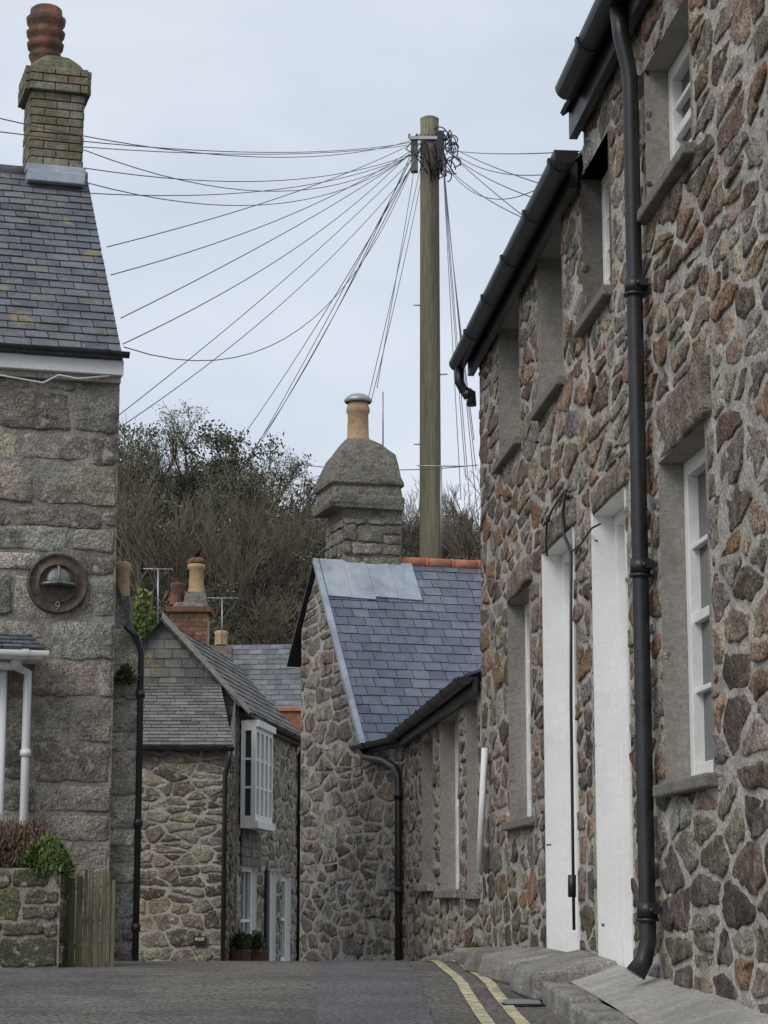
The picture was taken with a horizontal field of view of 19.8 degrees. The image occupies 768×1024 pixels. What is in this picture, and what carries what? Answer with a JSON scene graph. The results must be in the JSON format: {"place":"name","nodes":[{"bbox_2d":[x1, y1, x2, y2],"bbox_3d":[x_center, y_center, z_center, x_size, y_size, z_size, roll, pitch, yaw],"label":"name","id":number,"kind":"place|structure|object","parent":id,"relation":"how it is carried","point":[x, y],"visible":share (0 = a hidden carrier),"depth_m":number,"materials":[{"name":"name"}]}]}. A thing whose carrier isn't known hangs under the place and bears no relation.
{"place":"outdoors","nodes":[
{"label":"outdoors","id":0,"kind":"place"},
{"bbox_2d":[0,961,569,1023],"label":"road","id":1,"kind":"structure","parent":0,"point":[202,992],"depth_m":11.35,"materials":[{"name":"grey asphalt"}]},
{"bbox_2d":[0,868,72,967],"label":"planter wall","id":2,"kind":"structure","parent":1,"relation":"on","point":[32,919],"depth_m":14.35,"materials":[{"name":"stone"}]},
{"bbox_2d":[0,810,65,867],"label":"heather plant","id":3,"kind":"object","parent":2,"relation":"on","point":[16,837],"visible":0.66,"depth_m":14.60,"materials":[{"name":"brown plant"}]},
{"bbox_2d":[17,832,76,876],"bbox_3d":[-2.229,2.261,14.536,0.401,0.306,0.338,0,-10,0],"label":"green shrub","id":4,"kind":"object","parent":2,"relation":"on","point":[45,853],"visible":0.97,"depth_m":14.46,"materials":[{"name":"green plant"}]},
{"bbox_2d":[229,928,252,960],"bbox_3d":[-1.850,5.739,28.222,0.346,0.815,0.343,6,-12,-31],"label":"potted plant","id":5,"kind":"object","parent":1,"relation":"on","point":[240,943],"visible":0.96,"depth_m":28.18,"materials":[{"name":"green plant"}]},
{"bbox_2d":[248,930,268,960],"bbox_3d":[-1.709,5.977,29.393,0.341,0.807,0.332,0,-10,0],"label":"potted plant","id":6,"kind":"object","parent":1,"relation":"on","point":[258,951],"visible":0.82,"depth_m":29.33,"materials":[{"name":"green plant"}]},
{"bbox_2d":[315,960,433,1023],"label":"road repair patch","id":7,"kind":"object","parent":1,"relation":"on","point":[366,992],"visible":0.86,"depth_m":11.29,"materials":[{"name":"grey asphalt"}]},
{"bbox_2d":[411,960,529,1023],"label":"yellow lines","id":8,"kind":"object","parent":1,"relation":"on","point":[484,1017],"visible":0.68,"depth_m":11.11,"materials":[{"name":"yellow paint"}]},
{"bbox_2d":[501,999,543,1006],"bbox_3d":[0.671,2.396,10.746,0.200,0.022,0.340,0,-10,0],"label":"drain grate","id":9,"kind":"object","parent":1,"relation":"on","point":[525,1003],"visible":0.96,"depth_m":10.61,"materials":[{"name":"grey metal"}]},
{"bbox_2d":[0,0,594,537],"label":"sky","id":10,"kind":"structure","parent":0,"point":[244,76],"materials":[{"name":"white"}]},
{"bbox_2d":[130,537,636,1022],"bbox_3d":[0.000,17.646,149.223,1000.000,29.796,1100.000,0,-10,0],"label":"ground","id":11,"kind":"structure","parent":0,"point":[251,633],"depth_m":77.78,"materials":[{"name":"brown soil"}]},
{"bbox_2d":[0,376,119,960],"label":"walls","id":12,"kind":"structure","parent":11,"relation":"on","point":[59,442],"depth_m":17.01,"materials":[{"name":"stone"}]},
{"bbox_2d":[0,659,31,824],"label":"white drainpipes","id":13,"kind":"object","parent":12,"relation":"attached to","point":[17,666],"visible":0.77,"depth_m":16.52,"materials":[{"name":"plastic"}]},
{"bbox_2d":[0,633,48,663],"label":"porch canopy","id":14,"kind":"object","parent":12,"relation":"attached to","point":[26,648],"visible":1,"depth_m":16.50,"materials":[{"name":"stone"}]},
{"bbox_2d":[27,553,87,613],"bbox_3d":[-2.513,0.546,16.972,0.473,0.473,0.138,3,-11,-16],"label":"fire helmet plaque","id":15,"kind":"object","parent":12,"relation":"attached to","point":[57,583],"visible":1,"depth_m":16.98,"materials":[{"name":"brown metal"}]},
{"bbox_2d":[0,164,122,360],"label":"roof","id":16,"kind":"structure","parent":12,"relation":"attached to","point":[54,289],"depth_m":18.25,"materials":[{"name":"stone"}]},
{"bbox_2d":[18,64,91,185],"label":"chimney bricks","id":17,"kind":"object","parent":16,"relation":"on","point":[49,97],"visible":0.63,"depth_m":19.59,"materials":[{"name":"brown brick"}]},
{"bbox_2d":[24,163,85,187],"bbox_3d":[-2.972,-2.942,19.703,0.528,0.185,0.658,3,-11,-16],"label":"chimney flashing","id":18,"kind":"object","parent":17,"relation":"attached to","point":[47,174],"visible":0.52,"depth_m":19.42,"materials":[{"name":"grey metal"}]},
{"bbox_2d":[32,55,81,83],"bbox_3d":[-2.978,-3.993,19.909,0.501,0.228,0.496,3,-11,-16],"label":"chimney flaunching","id":19,"kind":"object","parent":17,"relation":"on","point":[54,61],"visible":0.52,"depth_m":19.72,"materials":[{"name":"grey concrete"}]},
{"bbox_2d":[26,3,65,63],"bbox_3d":[-3.071,-4.276,19.960,0.360,0.620,0.360,0,-10,0],"label":"chimney pot","id":20,"kind":"object","parent":19,"relation":"on","point":[46,24],"visible":0.82,"depth_m":19.84,"materials":[{"name":"brown ceramic"}]},
{"bbox_2d":[0,342,129,383],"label":"fascia and gutter","id":21,"kind":"structure","parent":12,"relation":"attached to","point":[22,365],"depth_m":17.23,"materials":[{"name":"white paint"}]},
{"bbox_2d":[0,374,109,383],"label":"white cable","id":22,"kind":"object","parent":21,"relation":"attached to","point":[54,377],"visible":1,"depth_m":17.20,"materials":[{"name":"white plastic"}]},
{"bbox_2d":[63,867,115,966],"bbox_3d":[-1.955,2.876,14.520,0.354,1.046,0.042,0,-10,0],"label":"plank fence","id":23,"kind":"object","parent":11,"relation":"on","point":[91,942],"visible":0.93,"depth_m":14.54,"materials":[{"name":"brown wood"}]},
{"bbox_2d":[109,585,137,960],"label":"walls","id":24,"kind":"structure","parent":11,"relation":"on","point":[123,785],"depth_m":17.17,"materials":[{"name":"stone"}]},
{"bbox_2d":[116,580,132,627],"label":"roof","id":25,"kind":"structure","parent":24,"relation":"on","point":[123,603],"depth_m":17.39,"materials":[{"name":"stone"}]},
{"bbox_2d":[116,561,133,626],"bbox_3d":[-2.269,0.971,18.619,0.260,1.110,0.260,0,-10,0],"label":"chimney","id":26,"kind":"object","parent":25,"relation":"attached to","point":[123,568],"visible":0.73,"depth_m":18.64,"materials":[{"name":"beige ceramic"}]},
{"bbox_2d":[113,662,139,684],"bbox_3d":[-2.022,1.267,17.245,0.188,0.181,0.212,-10,-14,44],"label":"wall fern","id":27,"kind":"object","parent":24,"relation":"attached to","point":[124,675],"depth_m":17.22,"materials":[{"name":"green plant"}]},
{"bbox_2d":[123,623,144,960],"bbox_3d":[-1.962,2.644,17.023,0.192,3.582,0.067,7,-12,-34],"label":"drainpipe","id":28,"kind":"object","parent":24,"relation":"attached to","point":[138,820],"visible":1,"depth_m":17.12,"materials":[{"name":"black metal"}]},
{"bbox_2d":[131,584,156,640],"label":"garden shrub","id":29,"kind":"object","parent":11,"relation":"on","point":[143,627],"visible":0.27,"depth_m":46.12,"materials":[{"name":"green plant"}]},
{"bbox_2d":[116,425,184,611],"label":"broadleaf tree","id":30,"kind":"object","parent":11,"relation":"on","point":[120,545],"visible":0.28,"depth_m":71.15,"materials":[{"name":"green plant"}]},
{"bbox_2d":[116,418,198,606],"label":"evergreen tree","id":31,"kind":"object","parent":11,"relation":"on","point":[137,444],"visible":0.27,"depth_m":73.31,"materials":[{"name":"green plant"}]},
{"bbox_2d":[119,420,210,598],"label":"broadleaf tree","id":32,"kind":"object","parent":11,"relation":"on","point":[161,455],"visible":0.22,"depth_m":75.62,"materials":[{"name":"green plant"}]},
{"bbox_2d":[116,452,224,623],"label":"bare tree","id":33,"kind":"object","parent":11,"relation":"on","point":[140,549],"visible":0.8,"depth_m":67.24,"materials":[{"name":"brown plant"}]},
{"bbox_2d":[145,425,203,567],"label":"bare tree","id":34,"kind":"object","parent":11,"relation":"on","point":[165,463],"visible":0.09,"depth_m":81.40,"materials":[{"name":"brown plant"}]},
{"bbox_2d":[120,399,262,544],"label":"evergreen tree","id":35,"kind":"object","parent":11,"relation":"on","point":[178,433],"visible":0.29,"depth_m":76.72,"materials":[{"name":"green plant"}]},
{"bbox_2d":[139,625,297,960],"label":"walls","id":36,"kind":"structure","parent":11,"relation":"on","point":[180,863],"depth_m":27.79,"materials":[{"name":"stone"}]},
{"bbox_2d":[194,936,204,945],"bbox_3d":[-2.299,5.352,27.444,0.140,0.120,0.024,0,-10,0],"label":"wall sign","id":37,"kind":"object","parent":36,"relation":"attached to","point":[199,940],"visible":1,"depth_m":27.44,"materials":[{"name":"metal"}]},
{"bbox_2d":[141,617,300,771],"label":"roof","id":38,"kind":"structure","parent":36,"relation":"on","point":[192,708],"depth_m":30.13,"materials":[{"name":"stone"}]},
{"bbox_2d":[143,568,172,623],"bbox_3d":[-3.168,1.173,30.773,0.410,0.822,0.136,3,-11,-17],"label":"tv aerial","id":39,"kind":"object","parent":38,"relation":"attached to","point":[157,589],"visible":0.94,"depth_m":30.78,"materials":[{"name":"metal"}]},
{"bbox_2d":[143,611,300,960],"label":"gutters and bargeboard","id":40,"kind":"object","parent":36,"relation":"attached to","point":[289,736],"visible":0.66,"depth_m":30.17,"materials":[{"name":"black paint"}]},
{"bbox_2d":[241,829,260,865],"bbox_3d":[-1.850,4.690,30.693,0.029,0.480,1.500,-1,-10,6],"label":"slate apron","id":41,"kind":"object","parent":36,"relation":"attached to","point":[250,848],"visible":1,"depth_m":30.62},
{"bbox_2d":[240,720,275,830],"bbox_3d":[-1.750,3.696,30.728,0.245,1.469,1.444,-1,-10,6],"label":"bay window","id":42,"kind":"structure","parent":36,"relation":"attached to","point":[256,803],"depth_m":30.16,"materials":[{"name":"white paint"}]},
{"bbox_2d":[241,865,285,960],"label":"ground floor windows","id":43,"kind":"structure","parent":36,"relation":"attached to","point":[246,899],"depth_m":31.18,"materials":[{"name":"white paint"}]},
{"bbox_2d":[159,472,287,643],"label":"bare tree","id":44,"kind":"object","parent":11,"relation":"on","point":[217,551],"visible":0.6,"depth_m":66.33,"materials":[{"name":"brown plant"}]},
{"bbox_2d":[175,418,327,631],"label":"evergreen tree","id":45,"kind":"object","parent":11,"relation":"on","point":[224,440],"visible":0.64,"depth_m":73.31,"materials":[{"name":"green plant"}]},
{"bbox_2d":[209,643,300,753],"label":"slate house","id":46,"kind":"structure","parent":11,"relation":"on","point":[271,675],"depth_m":43.33,"materials":[{"name":"stone"}]},
{"bbox_2d":[166,557,232,660],"bbox_3d":[-3.285,3.444,39.942,0.759,4.360,6.600,0,-10,0],"label":"brick chimney","id":47,"kind":"object","parent":46,"relation":"on","point":[191,612],"visible":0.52,"depth_m":37.15,"materials":[{"name":"brick"}]},
{"bbox_2d":[212,597,231,644],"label":"tv aerial","id":48,"kind":"object","parent":46,"relation":"on","point":[221,620],"visible":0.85,"depth_m":42.29,"materials":[{"name":"metal"}]},
{"bbox_2d":[189,464,325,643],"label":"evergreen tree","id":49,"kind":"object","parent":11,"relation":"on","point":[243,508],"visible":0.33,"depth_m":71.04,"materials":[{"name":"green plant"}]},
{"bbox_2d":[215,470,326,642],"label":"bare tree","id":50,"kind":"object","parent":11,"relation":"on","point":[290,556],"visible":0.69,"depth_m":68.05,"materials":[{"name":"brown plant"}]},
{"bbox_2d":[240,447,318,582],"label":"evergreen tree","id":51,"kind":"object","parent":11,"relation":"on","point":[294,470],"visible":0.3,"depth_m":78.38,"materials":[{"name":"green plant"}]},
{"bbox_2d":[256,493,326,563],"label":"bare tree","id":52,"kind":"object","parent":11,"relation":"on","point":[304,530],"visible":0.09,"depth_m":74.97,"materials":[{"name":"brown plant"}]},
{"bbox_2d":[116,457,480,644],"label":"hillside woodland","id":53,"kind":"object","parent":11,"relation":"on","point":[288,621],"visible":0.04,"depth_m":68.33,"materials":[{"name":"brown plant"}]},
{"bbox_2d":[286,392,483,960],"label":"house","id":54,"kind":"structure","parent":11,"relation":"on","point":[385,654],"depth_m":23.35,"materials":[{"name":"stone"}]},
{"bbox_2d":[417,465,464,558],"bbox_3d":[0.674,-0.006,25.905,0.570,1.155,0.117,2,-10,-11],"label":"tv aerial","id":55,"kind":"object","parent":54,"relation":"attached to","point":[440,466],"visible":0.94,"depth_m":25.93,"materials":[{"name":"metal"}]},
{"bbox_2d":[455,721,458,888],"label":"windows","id":56,"kind":"structure","parent":54,"relation":"in","point":[456,723],"depth_m":18.20,"materials":[{"name":"white paint"}]},
{"bbox_2d":[402,513,416,553],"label":"broadleaf tree","id":57,"kind":"object","parent":11,"relation":"on","point":[405,530],"visible":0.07,"depth_m":87.05,"materials":[{"name":"green plant"}]},
{"bbox_2d":[402,475,444,556],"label":"bare tree","id":58,"kind":"object","parent":11,"relation":"on","point":[410,523],"visible":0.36,"depth_m":81.20,"materials":[{"name":"brown plant"}]},
{"bbox_2d":[405,115,460,558],"bbox_3d":[0.770,0.870,33.317,0.873,14.407,0.474,0,-10,0],"label":"utility pole","id":59,"kind":"object","parent":11,"relation":"on","point":[431,135],"visible":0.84,"depth_m":33.92,"materials":[{"name":"wood"},{"name":"metal"},{"name":"black paint"}]},
{"bbox_2d":[0,118,580,518],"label":"overhead wires","id":60,"kind":"object","parent":59,"relation":"attached to","point":[447,227],"visible":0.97,"depth_m":26.39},
{"bbox_2d":[410,483,463,554],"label":"bare tree","id":61,"kind":"object","parent":11,"relation":"on","point":[442,516],"visible":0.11,"depth_m":85.14,"materials":[{"name":"brown plant"}]},
{"bbox_2d":[442,468,480,560],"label":"bare tree","id":62,"kind":"object","parent":11,"relation":"on","point":[466,536],"visible":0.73,"depth_m":78.92,"materials":[{"name":"brown plant"}]},
{"bbox_2d":[442,493,480,558],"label":"bare tree","id":63,"kind":"object","parent":11,"relation":"on","point":[445,532],"visible":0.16,"depth_m":83.51,"materials":[{"name":"brown plant"}]},
{"bbox_2d":[419,953,637,1023],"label":"kerb","id":64,"kind":"structure","parent":11,"relation":"on","point":[572,1003],"depth_m":9.73,"materials":[{"name":"stone"}]},
{"bbox_2d":[466,941,479,947],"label":"wall weeds","id":65,"kind":"object","parent":64,"relation":"on","point":[472,944],"depth_m":15.44,"materials":[{"name":"green plant"}]},
{"bbox_2d":[478,0,767,1013],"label":"walls","id":66,"kind":"structure","parent":11,"relation":"on","point":[704,250],"depth_m":10.21,"materials":[{"name":"brown stone"}]},
{"bbox_2d":[476,748,487,872],"bbox_3d":[0.680,2.067,15.262,0.046,0.855,0.187,3,-11,-17],"label":"white board","id":67,"kind":"object","parent":66,"relation":"attached to","point":[482,808],"visible":1,"depth_m":15.25,"materials":[{"name":"paint"}]},
{"bbox_2d":[449,0,648,406],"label":"gutters","id":68,"kind":"object","parent":66,"relation":"attached to","point":[590,65],"visible":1,"depth_m":12.37,"materials":[{"name":"black paint"}]},
{"bbox_2d":[560,97,582,177],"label":"roof","id":69,"kind":"structure","parent":66,"relation":"attached to","point":[567,105],"depth_m":12.07,"materials":[{"name":"stone"}]},
{"bbox_2d":[545,489,600,929],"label":"wall cables","id":70,"kind":"object","parent":66,"relation":"attached to","point":[572,885],"depth_m":12.00,"materials":[{"name":"black paint"}]},
{"bbox_2d":[542,508,632,966],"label":"doors","id":71,"kind":"structure","parent":66,"relation":"attached to","point":[623,768],"depth_m":11.46,"materials":[{"name":"white paint"}]},
{"bbox_2d":[491,141,718,830],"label":"window sills","id":72,"kind":"structure","parent":66,"relation":"attached to","point":[671,175],"depth_m":10.24,"materials":[{"name":"grey stone"}]},
{"bbox_2d":[525,38,712,816],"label":"windows","id":73,"kind":"structure","parent":66,"relation":"attached to","point":[699,657],"depth_m":9.85,"materials":[{"name":"white paint"}]},
{"bbox_2d":[609,4,661,979],"bbox_3d":[1.151,-0.173,10.136,0.156,4.559,0.163,0,-10,0],"label":"drainpipe","id":74,"kind":"object","parent":66,"relation":"attached to","point":[642,565],"visible":1,"depth_m":10.08,"materials":[{"name":"black metal"}]},
{"bbox_2d":[414,947,767,1023],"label":"pavement","id":75,"kind":"structure","parent":0,"point":[637,999],"depth_m":9.03,"materials":[{"name":"concrete"}]},
{"bbox_2d":[454,946,616,1000],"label":"doorstep slabs","id":76,"kind":"structure","parent":75,"relation":"on","point":[527,972],"depth_m":11.46,"materials":[{"name":"stone"}]}
]}

